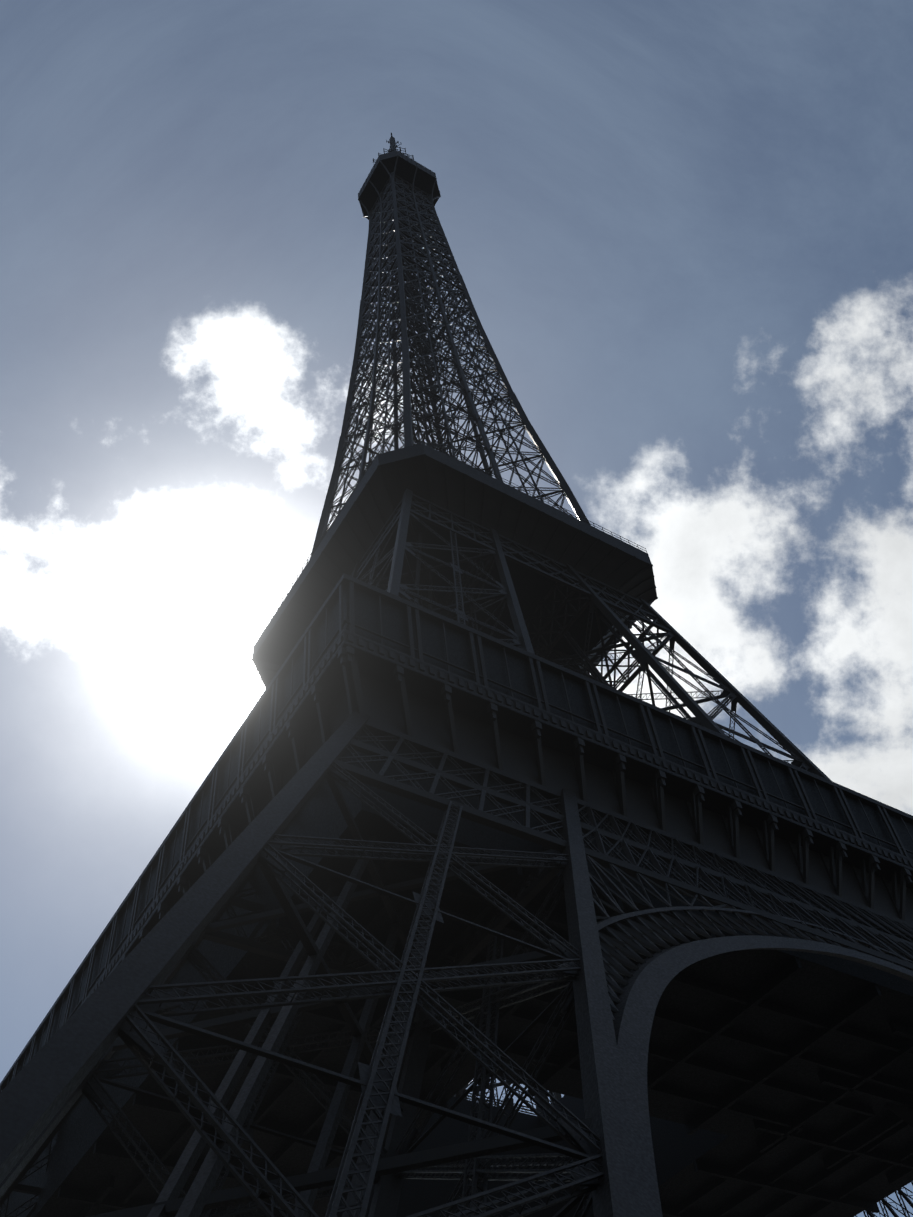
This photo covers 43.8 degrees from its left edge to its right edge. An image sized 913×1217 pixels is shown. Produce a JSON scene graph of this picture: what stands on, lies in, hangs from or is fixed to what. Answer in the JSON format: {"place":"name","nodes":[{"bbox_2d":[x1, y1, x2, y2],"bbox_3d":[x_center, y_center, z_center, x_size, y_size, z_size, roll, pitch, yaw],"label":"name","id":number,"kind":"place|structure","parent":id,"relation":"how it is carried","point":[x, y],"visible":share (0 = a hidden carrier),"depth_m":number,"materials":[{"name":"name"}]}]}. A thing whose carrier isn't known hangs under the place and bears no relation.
{"place":"outdoors","nodes":[
{"label":"outdoors","id":0,"kind":"place"},
{"bbox_2d":[0,0,912,1216],"label":"sky","id":1,"kind":"structure","parent":0,"point":[679,233],"materials":[{"name":"blue"}]},
{"label":"esplanade","id":2,"kind":"structure","parent":0,"visible":0},
{"bbox_2d":[0,133,912,1216],"bbox_3d":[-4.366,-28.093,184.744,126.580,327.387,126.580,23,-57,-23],"label":"tower","id":3,"kind":"structure","parent":2,"relation":"on","point":[458,823],"depth_m":77.24,"materials":[{"name":"painted metal"},{"name":"iron"}]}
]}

